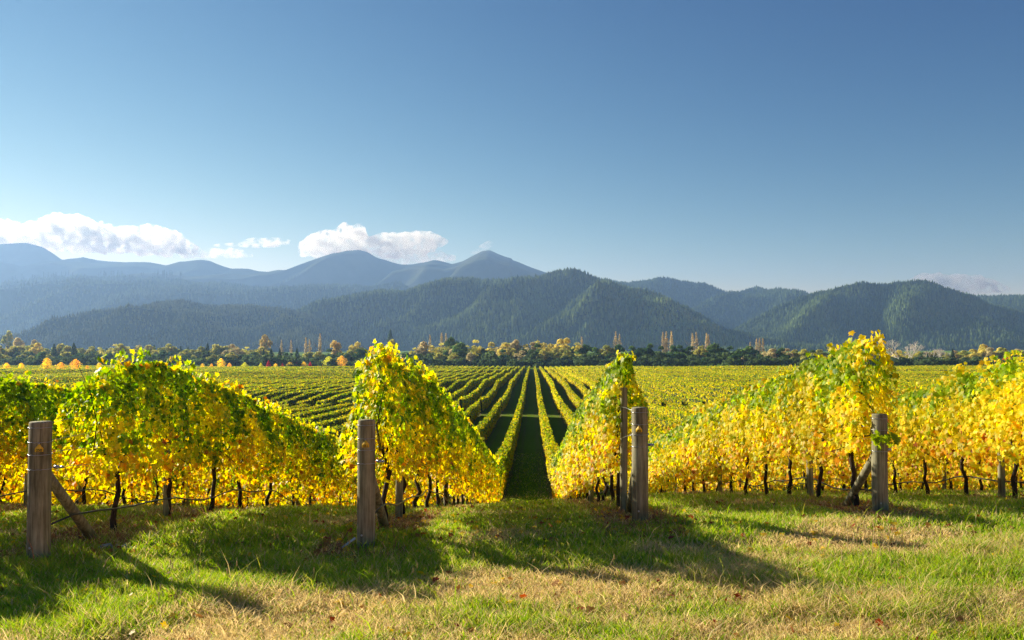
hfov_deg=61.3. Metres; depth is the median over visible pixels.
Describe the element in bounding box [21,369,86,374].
vine row
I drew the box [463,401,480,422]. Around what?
vine row
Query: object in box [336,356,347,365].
young tree
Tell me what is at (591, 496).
line post
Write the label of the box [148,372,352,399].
vine row
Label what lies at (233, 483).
grapevine
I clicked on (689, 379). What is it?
vine row
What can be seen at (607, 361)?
bush
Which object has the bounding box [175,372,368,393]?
vine row
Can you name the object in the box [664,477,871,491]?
drip hose
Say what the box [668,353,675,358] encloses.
pine tree
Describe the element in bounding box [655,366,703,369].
vine row
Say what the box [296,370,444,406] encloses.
vine row
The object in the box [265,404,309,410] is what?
vine row
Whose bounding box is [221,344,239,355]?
autumn tree
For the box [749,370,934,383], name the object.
vine row
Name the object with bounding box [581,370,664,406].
vine row
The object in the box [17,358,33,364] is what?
bush
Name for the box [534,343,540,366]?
pine tree
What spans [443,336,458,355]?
pine tree
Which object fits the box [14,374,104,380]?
vine row
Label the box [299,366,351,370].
vine row
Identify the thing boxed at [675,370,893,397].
vine row
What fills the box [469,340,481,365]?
tree
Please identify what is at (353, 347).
autumn tree
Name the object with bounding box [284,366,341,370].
vine row
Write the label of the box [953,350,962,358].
autumn tree
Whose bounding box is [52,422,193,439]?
trellis wire
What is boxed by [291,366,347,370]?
vine row
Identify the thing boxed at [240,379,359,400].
vine row
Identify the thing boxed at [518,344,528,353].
autumn tree
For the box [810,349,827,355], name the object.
tree
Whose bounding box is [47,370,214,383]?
vine row
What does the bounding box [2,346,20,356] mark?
tree
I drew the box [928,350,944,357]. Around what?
tree
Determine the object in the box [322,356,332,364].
young tree
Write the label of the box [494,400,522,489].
vine row
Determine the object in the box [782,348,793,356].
autumn tree
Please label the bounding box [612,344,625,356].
pine tree
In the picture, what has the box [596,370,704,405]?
vine row
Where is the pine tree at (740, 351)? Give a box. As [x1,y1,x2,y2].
[730,348,749,357]
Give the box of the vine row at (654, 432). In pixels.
[648,423,815,491]
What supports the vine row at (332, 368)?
on the ground at (529, 441)
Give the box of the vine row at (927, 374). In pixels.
[867,372,990,379]
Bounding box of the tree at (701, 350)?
[693,345,708,365]
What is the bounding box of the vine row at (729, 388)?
[634,371,745,392]
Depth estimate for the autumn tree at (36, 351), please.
682.48 m
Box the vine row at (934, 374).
[873,372,1017,380]
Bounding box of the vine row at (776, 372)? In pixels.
[741,370,936,385]
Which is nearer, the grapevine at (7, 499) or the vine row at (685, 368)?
the grapevine at (7, 499)
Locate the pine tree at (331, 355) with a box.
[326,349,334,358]
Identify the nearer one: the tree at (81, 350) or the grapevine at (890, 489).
the grapevine at (890, 489)
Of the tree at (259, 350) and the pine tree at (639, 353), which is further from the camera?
the tree at (259, 350)
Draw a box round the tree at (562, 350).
[559,348,572,357]
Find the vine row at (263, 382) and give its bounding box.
[225,371,366,385]
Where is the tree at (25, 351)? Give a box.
[21,347,30,354]
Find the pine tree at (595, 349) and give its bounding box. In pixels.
[587,347,601,358]
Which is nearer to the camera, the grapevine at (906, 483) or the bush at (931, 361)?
the grapevine at (906, 483)
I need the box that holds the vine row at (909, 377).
[789,370,944,381]
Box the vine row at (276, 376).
[43,371,337,399]
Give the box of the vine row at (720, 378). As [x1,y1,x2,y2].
[659,370,847,398]
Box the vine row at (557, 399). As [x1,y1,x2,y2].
[542,369,562,411]
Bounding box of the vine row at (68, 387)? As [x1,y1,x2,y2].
[47,371,291,389]
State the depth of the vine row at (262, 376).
269.01 m
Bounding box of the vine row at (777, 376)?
[710,370,927,389]
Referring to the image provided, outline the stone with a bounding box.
[98,543,112,548]
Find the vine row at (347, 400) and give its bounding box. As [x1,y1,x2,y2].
[336,369,459,405]
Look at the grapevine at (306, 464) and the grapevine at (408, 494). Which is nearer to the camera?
the grapevine at (306, 464)
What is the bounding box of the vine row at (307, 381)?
[189,373,367,399]
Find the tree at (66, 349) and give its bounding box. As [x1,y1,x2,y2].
[58,346,79,355]
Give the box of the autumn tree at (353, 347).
[348,341,364,352]
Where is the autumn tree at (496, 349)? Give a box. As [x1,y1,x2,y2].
[494,345,506,354]
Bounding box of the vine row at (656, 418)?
[648,408,871,491]
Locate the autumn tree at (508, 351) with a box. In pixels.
[496,342,513,355]
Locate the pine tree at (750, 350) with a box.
[743,346,757,357]
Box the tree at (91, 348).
[84,346,94,354]
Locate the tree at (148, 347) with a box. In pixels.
[142,345,154,355]
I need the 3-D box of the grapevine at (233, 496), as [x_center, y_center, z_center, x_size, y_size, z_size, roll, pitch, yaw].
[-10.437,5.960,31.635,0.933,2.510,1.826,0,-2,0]
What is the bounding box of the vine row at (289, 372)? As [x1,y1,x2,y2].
[15,371,322,399]
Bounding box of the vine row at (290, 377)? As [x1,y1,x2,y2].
[96,371,352,396]
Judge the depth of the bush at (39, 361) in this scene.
554.90 m
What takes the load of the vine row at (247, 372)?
on the ground at (529, 441)
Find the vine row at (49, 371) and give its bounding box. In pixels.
[23,368,76,373]
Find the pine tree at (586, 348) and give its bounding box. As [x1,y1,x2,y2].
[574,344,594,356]
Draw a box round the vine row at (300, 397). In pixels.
[278,370,437,406]
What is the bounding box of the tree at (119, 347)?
[112,343,129,352]
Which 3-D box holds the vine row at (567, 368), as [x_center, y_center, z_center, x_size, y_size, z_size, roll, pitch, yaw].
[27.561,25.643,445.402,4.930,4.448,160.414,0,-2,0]
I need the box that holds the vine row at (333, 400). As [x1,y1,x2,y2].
[316,370,452,406]
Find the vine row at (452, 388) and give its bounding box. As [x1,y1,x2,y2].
[445,369,490,395]
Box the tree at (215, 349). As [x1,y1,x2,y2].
[210,344,223,354]
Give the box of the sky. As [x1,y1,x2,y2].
[0,0,1023,295]
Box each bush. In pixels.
[1,359,9,364]
[8,352,19,357]
[9,357,23,364]
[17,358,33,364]
[20,351,34,356]
[26,357,42,365]
[51,358,64,364]
[64,357,76,364]
[70,357,91,364]
[83,351,97,358]
[87,358,99,364]
[120,357,135,364]
[178,357,191,365]
[191,358,205,365]
[197,351,213,361]
[201,358,217,366]
[223,357,235,365]
[233,359,242,365]
[234,354,244,360]
[239,358,252,365]
[246,351,259,365]
[249,359,258,365]
[250,355,260,365]
[255,359,266,365]
[258,354,275,364]
[276,352,291,356]
[287,358,305,365]
[300,358,309,364]
[309,357,322,365]
[317,359,325,365]
[325,359,340,365]
[339,353,353,365]
[399,353,413,358]
[403,357,416,365]
[411,353,425,362]
[423,353,435,358]
[423,358,438,365]
[434,359,445,365]
[452,358,466,366]
[472,358,482,365]
[476,348,489,358]
[478,358,497,365]
[481,351,497,366]
[489,357,502,366]
[501,358,510,365]
[506,359,522,366]
[517,357,536,368]
[522,350,537,367]
[533,358,552,366]
[545,357,558,366]
[550,358,568,365]
[559,356,569,365]
[573,358,593,365]
[575,354,594,365]
[589,358,605,365]
[591,353,605,358]
[597,359,610,365]
[633,357,650,365]
[636,354,652,365]
[650,358,661,365]
[653,351,667,362]
[661,357,679,366]
[669,359,682,365]
[672,358,689,365]
[685,354,700,365]
[689,358,708,365]
[705,353,726,365]
[707,357,724,365]
[721,358,737,365]
[722,352,732,358]
[739,354,759,365]
[744,359,754,365]
[750,357,770,365]
[766,358,783,365]
[780,358,793,365]
[784,357,799,365]
[890,358,902,365]
[897,357,910,365]
[914,359,927,365]
[921,357,944,364]
[941,358,958,365]
[961,357,976,364]
[970,356,982,364]
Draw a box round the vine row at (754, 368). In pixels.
[731,366,766,370]
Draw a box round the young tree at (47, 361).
[42,358,53,368]
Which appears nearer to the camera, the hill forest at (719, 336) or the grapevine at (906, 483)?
the grapevine at (906, 483)
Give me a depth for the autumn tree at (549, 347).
605.86 m
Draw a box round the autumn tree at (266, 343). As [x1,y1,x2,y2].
[257,334,273,353]
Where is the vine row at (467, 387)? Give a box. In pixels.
[448,369,498,400]
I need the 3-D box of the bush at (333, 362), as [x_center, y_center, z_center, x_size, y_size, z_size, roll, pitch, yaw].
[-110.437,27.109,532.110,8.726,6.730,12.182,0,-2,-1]
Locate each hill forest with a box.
[0,273,408,335]
[0,298,359,350]
[296,267,842,350]
[563,287,786,350]
[600,276,812,329]
[733,279,1023,350]
[973,293,1023,310]
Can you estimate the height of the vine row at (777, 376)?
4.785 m
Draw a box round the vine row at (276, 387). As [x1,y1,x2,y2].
[244,379,353,392]
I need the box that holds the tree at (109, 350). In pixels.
[102,347,112,355]
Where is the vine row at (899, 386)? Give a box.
[702,370,971,398]
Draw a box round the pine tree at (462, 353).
[456,349,467,357]
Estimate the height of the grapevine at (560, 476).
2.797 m
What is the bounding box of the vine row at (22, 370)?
[0,369,46,373]
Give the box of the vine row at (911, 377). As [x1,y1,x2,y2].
[864,372,940,380]
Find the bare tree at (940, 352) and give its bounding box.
[923,348,949,358]
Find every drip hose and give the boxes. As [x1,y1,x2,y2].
[0,489,276,506]
[51,489,355,524]
[375,489,480,513]
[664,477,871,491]
[758,476,1023,490]
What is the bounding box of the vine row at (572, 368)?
[565,366,580,371]
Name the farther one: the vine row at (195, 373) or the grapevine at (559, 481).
the vine row at (195, 373)
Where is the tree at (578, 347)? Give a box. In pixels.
[571,342,585,357]
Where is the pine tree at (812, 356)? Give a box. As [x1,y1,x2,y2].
[806,350,817,358]
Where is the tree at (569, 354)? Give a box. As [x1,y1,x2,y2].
[560,350,574,359]
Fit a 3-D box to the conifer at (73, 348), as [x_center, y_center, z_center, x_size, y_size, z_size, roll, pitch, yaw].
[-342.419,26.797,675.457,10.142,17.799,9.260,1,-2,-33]
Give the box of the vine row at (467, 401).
[457,369,505,409]
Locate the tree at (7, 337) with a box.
[0,330,13,348]
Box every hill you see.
[0,278,405,333]
[19,305,354,351]
[304,276,791,350]
[749,287,1023,350]
[996,301,1023,311]
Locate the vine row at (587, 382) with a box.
[565,370,595,389]
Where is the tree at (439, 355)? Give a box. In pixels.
[433,352,447,359]
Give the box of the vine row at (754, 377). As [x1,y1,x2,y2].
[689,370,901,394]
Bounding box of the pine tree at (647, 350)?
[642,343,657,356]
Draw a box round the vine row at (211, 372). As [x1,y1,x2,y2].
[37,370,239,383]
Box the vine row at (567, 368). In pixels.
[560,366,572,372]
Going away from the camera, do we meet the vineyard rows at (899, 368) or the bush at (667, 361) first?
the vineyard rows at (899, 368)
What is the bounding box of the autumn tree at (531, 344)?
[525,342,536,352]
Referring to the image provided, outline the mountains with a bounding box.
[0,243,545,287]
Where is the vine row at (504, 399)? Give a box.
[498,369,521,410]
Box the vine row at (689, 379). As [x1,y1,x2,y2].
[635,370,798,398]
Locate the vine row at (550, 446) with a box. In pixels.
[538,402,558,489]
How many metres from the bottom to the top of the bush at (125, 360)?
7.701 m
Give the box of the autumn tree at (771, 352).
[763,348,778,358]
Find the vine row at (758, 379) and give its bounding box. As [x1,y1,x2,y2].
[683,370,900,395]
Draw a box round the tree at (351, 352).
[343,350,354,355]
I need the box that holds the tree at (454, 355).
[445,352,461,363]
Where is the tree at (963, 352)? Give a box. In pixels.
[956,350,969,354]
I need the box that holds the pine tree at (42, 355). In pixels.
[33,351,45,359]
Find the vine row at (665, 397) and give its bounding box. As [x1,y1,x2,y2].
[588,370,683,406]
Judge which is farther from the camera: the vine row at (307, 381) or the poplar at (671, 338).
the poplar at (671, 338)
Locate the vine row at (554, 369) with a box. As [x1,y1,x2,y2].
[549,366,557,372]
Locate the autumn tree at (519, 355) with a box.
[514,350,525,360]
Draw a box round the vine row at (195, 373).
[61,370,262,383]
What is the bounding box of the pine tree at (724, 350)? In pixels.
[719,347,729,354]
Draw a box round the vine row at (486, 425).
[442,401,501,492]
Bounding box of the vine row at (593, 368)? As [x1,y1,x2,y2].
[581,365,602,370]
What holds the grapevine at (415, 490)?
on the ground at (529, 441)
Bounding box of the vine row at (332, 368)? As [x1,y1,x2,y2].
[307,366,354,370]
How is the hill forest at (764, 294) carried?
on the hill back at (697, 299)
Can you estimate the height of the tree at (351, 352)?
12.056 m
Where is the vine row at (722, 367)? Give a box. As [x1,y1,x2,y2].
[685,366,748,370]
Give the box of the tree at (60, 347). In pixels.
[49,343,64,354]
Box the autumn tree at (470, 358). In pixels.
[465,352,475,365]
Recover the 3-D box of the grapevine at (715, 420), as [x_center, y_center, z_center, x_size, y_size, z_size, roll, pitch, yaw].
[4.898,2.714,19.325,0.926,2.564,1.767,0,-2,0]
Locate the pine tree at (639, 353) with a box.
[629,348,643,356]
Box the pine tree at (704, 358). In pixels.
[701,352,708,365]
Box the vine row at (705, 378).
[651,370,845,397]
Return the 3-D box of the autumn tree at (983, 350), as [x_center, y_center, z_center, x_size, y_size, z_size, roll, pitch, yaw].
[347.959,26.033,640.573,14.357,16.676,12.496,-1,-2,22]
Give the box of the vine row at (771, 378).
[699,370,958,399]
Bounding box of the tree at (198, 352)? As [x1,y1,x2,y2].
[193,346,207,356]
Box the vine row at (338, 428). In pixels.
[74,418,377,505]
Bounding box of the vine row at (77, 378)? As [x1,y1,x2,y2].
[35,370,206,382]
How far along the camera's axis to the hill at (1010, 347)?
2689.18 m
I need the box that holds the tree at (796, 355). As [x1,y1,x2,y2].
[789,349,800,358]
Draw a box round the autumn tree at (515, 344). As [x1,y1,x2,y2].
[509,339,521,351]
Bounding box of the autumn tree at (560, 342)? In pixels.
[552,338,567,350]
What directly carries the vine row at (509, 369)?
on the ground at (529, 441)
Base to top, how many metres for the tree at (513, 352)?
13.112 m
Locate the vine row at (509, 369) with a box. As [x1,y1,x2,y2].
[506,366,514,372]
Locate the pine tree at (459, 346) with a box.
[451,342,467,357]
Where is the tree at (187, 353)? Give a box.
[178,349,192,356]
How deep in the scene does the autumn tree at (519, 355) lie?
588.68 m
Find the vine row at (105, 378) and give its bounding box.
[55,370,223,383]
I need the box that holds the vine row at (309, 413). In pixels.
[220,402,352,433]
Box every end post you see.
[26,421,96,561]
[357,419,388,548]
[625,407,653,523]
[842,413,891,511]
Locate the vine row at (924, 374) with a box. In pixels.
[868,372,1011,383]
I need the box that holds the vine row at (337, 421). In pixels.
[4,412,359,502]
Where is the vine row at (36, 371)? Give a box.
[14,369,65,373]
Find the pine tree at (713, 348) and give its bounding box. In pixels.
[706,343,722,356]
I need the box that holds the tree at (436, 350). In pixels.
[432,343,447,355]
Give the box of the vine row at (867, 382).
[733,370,1022,395]
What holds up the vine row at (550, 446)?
on the ground at (529, 441)
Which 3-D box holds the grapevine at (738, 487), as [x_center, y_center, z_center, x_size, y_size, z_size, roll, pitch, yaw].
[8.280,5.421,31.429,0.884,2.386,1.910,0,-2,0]
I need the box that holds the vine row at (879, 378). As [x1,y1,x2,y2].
[764,370,935,383]
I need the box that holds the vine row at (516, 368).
[513,366,519,374]
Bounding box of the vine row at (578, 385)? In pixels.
[557,370,587,396]
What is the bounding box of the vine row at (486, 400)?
[478,369,513,410]
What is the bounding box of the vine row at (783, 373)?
[726,370,933,386]
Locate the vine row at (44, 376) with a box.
[0,374,105,381]
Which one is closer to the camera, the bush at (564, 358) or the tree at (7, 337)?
the bush at (564, 358)
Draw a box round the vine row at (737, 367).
[708,366,758,370]
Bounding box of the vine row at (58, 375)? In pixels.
[2,369,184,377]
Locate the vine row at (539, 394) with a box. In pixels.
[535,369,542,409]
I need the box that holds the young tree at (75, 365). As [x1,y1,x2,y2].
[69,359,81,368]
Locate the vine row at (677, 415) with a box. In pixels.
[647,403,959,490]
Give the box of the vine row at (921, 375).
[899,373,985,382]
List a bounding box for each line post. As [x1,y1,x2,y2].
[23,444,27,506]
[78,484,82,503]
[163,389,172,515]
[185,481,189,506]
[295,475,299,505]
[395,397,402,518]
[589,480,593,502]
[620,387,627,510]
[716,422,722,492]
[806,429,813,496]
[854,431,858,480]
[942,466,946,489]
[996,399,1005,497]
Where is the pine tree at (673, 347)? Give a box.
[666,345,680,353]
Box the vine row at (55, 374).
[1,373,92,376]
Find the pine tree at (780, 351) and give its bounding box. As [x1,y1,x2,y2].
[775,347,790,358]
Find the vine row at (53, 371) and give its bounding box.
[33,369,77,373]
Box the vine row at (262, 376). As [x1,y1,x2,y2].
[96,371,330,389]
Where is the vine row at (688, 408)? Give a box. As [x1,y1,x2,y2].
[666,402,1023,490]
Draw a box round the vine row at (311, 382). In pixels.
[236,375,360,390]
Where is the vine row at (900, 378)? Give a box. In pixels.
[779,370,938,381]
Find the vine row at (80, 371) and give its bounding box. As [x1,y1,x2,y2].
[54,369,95,373]
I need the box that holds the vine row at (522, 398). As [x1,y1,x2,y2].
[518,369,528,408]
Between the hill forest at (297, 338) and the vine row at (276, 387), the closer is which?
the vine row at (276, 387)
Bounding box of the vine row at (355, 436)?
[162,429,380,505]
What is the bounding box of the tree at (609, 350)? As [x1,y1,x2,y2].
[597,345,615,358]
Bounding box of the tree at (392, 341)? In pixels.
[386,339,398,350]
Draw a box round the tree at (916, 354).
[911,351,923,360]
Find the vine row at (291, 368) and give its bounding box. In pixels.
[263,366,324,370]
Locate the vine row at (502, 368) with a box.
[498,366,508,372]
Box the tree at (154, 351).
[151,349,158,354]
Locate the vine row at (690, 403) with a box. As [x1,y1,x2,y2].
[688,401,720,413]
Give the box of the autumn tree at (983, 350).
[977,344,986,356]
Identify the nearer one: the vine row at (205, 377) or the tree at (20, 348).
the vine row at (205, 377)
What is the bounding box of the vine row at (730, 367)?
[689,366,756,370]
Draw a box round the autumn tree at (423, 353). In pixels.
[416,347,426,355]
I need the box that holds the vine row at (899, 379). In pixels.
[771,370,935,382]
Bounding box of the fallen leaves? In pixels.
[0,492,1023,639]
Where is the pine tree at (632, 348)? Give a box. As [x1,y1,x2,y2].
[625,346,637,354]
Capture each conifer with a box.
[50,344,57,356]
[70,343,78,355]
[292,348,299,358]
[384,329,392,344]
[949,349,955,357]
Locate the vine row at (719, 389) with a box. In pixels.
[635,373,738,395]
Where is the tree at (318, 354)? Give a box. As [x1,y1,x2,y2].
[313,351,324,358]
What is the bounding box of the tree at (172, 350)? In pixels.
[167,346,182,355]
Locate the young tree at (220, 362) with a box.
[217,358,225,366]
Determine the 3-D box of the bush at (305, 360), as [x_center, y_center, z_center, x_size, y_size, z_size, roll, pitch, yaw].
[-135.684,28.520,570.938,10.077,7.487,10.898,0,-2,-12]
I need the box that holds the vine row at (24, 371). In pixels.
[0,369,56,374]
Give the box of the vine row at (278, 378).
[97,371,345,395]
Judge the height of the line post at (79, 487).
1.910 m
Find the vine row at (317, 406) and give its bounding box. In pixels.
[277,402,330,415]
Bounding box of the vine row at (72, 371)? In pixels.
[46,369,90,373]
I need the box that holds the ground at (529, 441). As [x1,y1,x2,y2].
[1,351,1023,639]
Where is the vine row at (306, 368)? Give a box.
[277,366,332,370]
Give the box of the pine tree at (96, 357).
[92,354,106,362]
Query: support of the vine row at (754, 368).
on the ground at (529, 441)
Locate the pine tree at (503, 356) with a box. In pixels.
[498,349,510,359]
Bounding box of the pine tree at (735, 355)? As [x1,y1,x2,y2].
[728,352,742,363]
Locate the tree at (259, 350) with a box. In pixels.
[256,347,268,355]
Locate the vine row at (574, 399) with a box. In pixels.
[550,370,582,408]
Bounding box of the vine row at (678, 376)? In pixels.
[644,370,764,386]
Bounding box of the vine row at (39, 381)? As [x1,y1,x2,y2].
[29,376,91,382]
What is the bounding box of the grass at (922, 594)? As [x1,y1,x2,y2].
[0,452,1023,639]
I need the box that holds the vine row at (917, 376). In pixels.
[873,372,984,382]
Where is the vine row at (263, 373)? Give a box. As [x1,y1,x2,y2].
[32,371,280,389]
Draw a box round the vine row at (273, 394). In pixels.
[245,380,354,405]
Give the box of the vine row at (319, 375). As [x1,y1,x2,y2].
[115,371,347,399]
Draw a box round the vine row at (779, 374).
[717,370,990,394]
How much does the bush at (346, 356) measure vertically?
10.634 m
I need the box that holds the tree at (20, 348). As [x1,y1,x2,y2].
[17,346,25,353]
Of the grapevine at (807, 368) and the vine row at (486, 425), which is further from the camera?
the vine row at (486, 425)
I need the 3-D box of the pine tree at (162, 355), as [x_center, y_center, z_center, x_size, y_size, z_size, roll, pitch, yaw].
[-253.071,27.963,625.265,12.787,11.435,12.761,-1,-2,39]
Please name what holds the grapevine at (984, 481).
on the ground at (529, 441)
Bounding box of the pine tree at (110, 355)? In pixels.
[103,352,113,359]
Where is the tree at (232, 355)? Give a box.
[225,352,237,359]
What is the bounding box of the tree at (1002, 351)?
[997,348,1009,357]
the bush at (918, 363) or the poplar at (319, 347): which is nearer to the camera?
the bush at (918, 363)
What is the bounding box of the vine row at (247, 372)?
[51,370,270,385]
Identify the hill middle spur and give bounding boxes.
[573,294,724,350]
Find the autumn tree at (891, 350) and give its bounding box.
[886,348,897,354]
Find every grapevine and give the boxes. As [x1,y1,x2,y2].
[0,371,79,478]
[0,372,35,473]
[0,412,25,501]
[0,461,24,502]
[6,417,72,502]
[40,383,122,504]
[52,426,105,504]
[52,476,95,502]
[54,347,182,531]
[77,476,112,504]
[86,447,130,503]
[91,413,152,504]
[110,478,155,504]
[115,353,224,513]
[119,489,149,504]
[131,414,187,505]
[140,467,179,505]
[158,458,212,505]
[159,470,200,505]
[173,370,254,509]
[177,473,206,505]
[181,447,233,505]
[196,466,228,505]
[208,444,253,506]
[210,380,282,508]
[217,487,237,506]
[228,448,264,507]
[238,399,300,505]
[249,467,282,506]
[260,478,291,505]
[267,409,320,505]
[276,483,303,505]
[293,419,335,506]
[301,426,345,504]
[301,478,319,506]
[322,434,356,505]
[335,439,356,504]
[336,339,425,518]
[345,461,379,504]
[369,354,437,513]
[377,457,389,501]
[377,469,395,504]
[381,477,395,503]
[387,477,410,506]
[392,359,449,509]
[392,476,415,505]
[404,474,420,505]
[404,479,423,505]
[407,479,426,505]
[408,370,454,507]
[419,481,433,505]
[421,387,462,506]
[426,393,466,506]
[439,404,472,506]
[448,411,477,504]
[451,417,481,504]
[459,422,482,504]
[459,426,486,503]
[464,432,490,503]
[470,436,491,502]
[476,447,492,502]
[481,448,497,501]
[481,450,498,502]
[482,446,495,502]
[485,455,501,497]
[492,455,499,501]
[493,465,501,501]
[496,454,506,493]
[496,460,502,500]
[497,456,504,496]
[549,449,558,493]
[550,452,557,492]
[551,458,555,498]
[552,457,556,497]
[553,453,558,495]
[555,451,564,498]
[556,437,568,498]
[556,440,563,498]
[557,434,569,497]
[559,431,574,498]
[560,429,578,498]
[562,423,576,498]
[563,420,578,498]
[565,413,586,498]
[567,402,595,499]
[571,393,595,500]
[573,386,602,492]
[577,386,609,502]
[583,377,619,502]
[585,362,631,501]
[592,350,649,506]
[613,473,616,494]
[648,434,672,493]
[648,437,667,493]
[653,426,682,491]
[658,423,690,491]
[667,421,699,491]
[673,406,709,491]
[682,402,716,492]
[695,398,736,492]
[697,471,714,491]
[702,466,725,490]
[703,387,752,492]
[709,467,733,489]
[720,384,771,494]
[722,473,741,490]
[727,463,753,491]
[733,376,793,494]
[736,445,760,490]
[748,442,773,491]
[753,365,826,494]
[756,447,786,490]
[772,447,805,488]
[777,343,863,499]
[782,444,817,490]
[803,451,841,490]
[804,329,900,505]
[815,413,868,490]
[815,462,841,490]
[827,464,850,490]
[838,396,891,491]
[860,471,898,490]
[866,385,929,493]
[888,423,920,489]
[888,471,903,490]
[890,378,959,493]
[892,467,925,490]
[901,431,941,489]
[905,456,940,490]
[924,360,1009,495]
[927,401,969,489]
[927,467,963,489]
[949,457,990,489]
[953,400,1010,490]
[954,473,988,489]
[961,350,1023,498]
[969,428,1011,489]
[969,468,1006,490]
[983,400,1023,485]
[987,465,1023,489]
[996,458,1023,489]
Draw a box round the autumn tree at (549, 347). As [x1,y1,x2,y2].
[545,343,559,355]
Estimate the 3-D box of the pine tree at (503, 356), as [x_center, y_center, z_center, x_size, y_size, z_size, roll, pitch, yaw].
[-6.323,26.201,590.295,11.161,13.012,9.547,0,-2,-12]
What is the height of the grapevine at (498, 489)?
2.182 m
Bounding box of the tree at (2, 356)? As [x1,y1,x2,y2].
[0,352,6,360]
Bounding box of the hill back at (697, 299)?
[636,280,803,330]
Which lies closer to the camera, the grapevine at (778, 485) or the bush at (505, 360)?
the grapevine at (778, 485)
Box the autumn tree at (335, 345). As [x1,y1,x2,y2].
[330,340,341,355]
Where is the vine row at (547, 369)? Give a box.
[544,366,549,374]
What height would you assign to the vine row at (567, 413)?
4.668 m
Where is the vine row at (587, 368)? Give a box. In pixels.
[576,366,594,370]
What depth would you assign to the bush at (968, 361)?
562.77 m
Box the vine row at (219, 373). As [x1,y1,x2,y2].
[49,370,249,383]
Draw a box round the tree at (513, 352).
[509,349,517,359]
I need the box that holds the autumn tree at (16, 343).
[13,337,24,346]
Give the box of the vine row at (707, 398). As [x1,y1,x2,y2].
[603,370,722,404]
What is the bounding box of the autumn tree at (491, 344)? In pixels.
[485,342,496,353]
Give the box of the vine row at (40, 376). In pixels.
[3,374,93,378]
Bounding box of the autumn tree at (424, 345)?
[415,341,429,352]
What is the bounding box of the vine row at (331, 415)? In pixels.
[278,406,355,425]
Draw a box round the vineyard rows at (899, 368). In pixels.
[0,365,1016,371]
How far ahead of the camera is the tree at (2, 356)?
587.28 m
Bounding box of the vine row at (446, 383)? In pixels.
[439,369,482,387]
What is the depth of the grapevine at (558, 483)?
32.61 m
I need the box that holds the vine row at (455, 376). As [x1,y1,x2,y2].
[384,369,475,399]
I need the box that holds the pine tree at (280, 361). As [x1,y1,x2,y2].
[272,355,285,364]
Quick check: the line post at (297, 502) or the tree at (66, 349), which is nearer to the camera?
the line post at (297, 502)
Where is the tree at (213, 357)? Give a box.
[206,355,218,359]
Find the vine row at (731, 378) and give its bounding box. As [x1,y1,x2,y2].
[667,370,874,398]
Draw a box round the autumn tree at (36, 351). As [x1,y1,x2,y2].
[28,343,47,354]
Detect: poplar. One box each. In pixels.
[300,337,307,353]
[307,339,312,351]
[314,333,322,353]
[439,333,443,349]
[611,331,622,345]
[657,331,673,352]
[661,332,664,352]
[669,331,672,351]
[687,332,698,349]
[687,333,694,351]
[700,333,707,347]
[761,338,766,353]
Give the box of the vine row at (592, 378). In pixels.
[573,370,642,403]
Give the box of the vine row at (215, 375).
[51,370,261,384]
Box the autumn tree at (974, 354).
[962,349,982,358]
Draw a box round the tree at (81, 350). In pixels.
[78,348,84,353]
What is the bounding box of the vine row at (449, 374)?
[359,369,467,403]
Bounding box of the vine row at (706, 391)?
[635,374,729,399]
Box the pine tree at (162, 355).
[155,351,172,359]
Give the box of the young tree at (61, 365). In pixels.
[55,362,65,368]
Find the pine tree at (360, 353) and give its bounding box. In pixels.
[352,348,364,359]
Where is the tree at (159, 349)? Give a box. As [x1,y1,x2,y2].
[157,347,166,352]
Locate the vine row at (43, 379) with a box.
[18,375,106,381]
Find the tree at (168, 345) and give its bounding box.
[163,343,173,350]
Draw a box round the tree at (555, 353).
[547,349,561,358]
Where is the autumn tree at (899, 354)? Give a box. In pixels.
[891,350,906,365]
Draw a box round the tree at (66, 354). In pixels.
[60,352,71,356]
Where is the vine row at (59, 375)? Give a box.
[0,369,194,377]
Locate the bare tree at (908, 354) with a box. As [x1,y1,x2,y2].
[883,340,923,358]
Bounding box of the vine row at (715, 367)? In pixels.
[678,366,739,370]
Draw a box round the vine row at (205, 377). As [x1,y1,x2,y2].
[11,370,277,391]
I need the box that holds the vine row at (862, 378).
[759,370,929,383]
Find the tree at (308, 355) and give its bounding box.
[302,352,313,358]
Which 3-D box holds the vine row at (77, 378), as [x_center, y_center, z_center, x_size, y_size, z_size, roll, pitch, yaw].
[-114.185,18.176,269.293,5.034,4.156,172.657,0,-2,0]
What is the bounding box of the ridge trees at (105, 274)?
[12,270,181,283]
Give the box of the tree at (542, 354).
[536,350,549,367]
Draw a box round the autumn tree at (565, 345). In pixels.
[560,337,570,349]
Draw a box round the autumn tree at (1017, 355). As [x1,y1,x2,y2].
[1010,349,1023,356]
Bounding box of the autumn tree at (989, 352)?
[982,347,1000,358]
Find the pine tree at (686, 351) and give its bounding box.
[679,346,694,355]
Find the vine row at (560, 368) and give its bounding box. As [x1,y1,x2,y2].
[555,366,564,372]
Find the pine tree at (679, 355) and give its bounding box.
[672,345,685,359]
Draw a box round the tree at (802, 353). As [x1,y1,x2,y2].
[798,349,809,358]
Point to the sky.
(809, 146)
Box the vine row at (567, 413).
[560,402,615,491]
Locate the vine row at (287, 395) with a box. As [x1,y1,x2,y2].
[258,370,428,405]

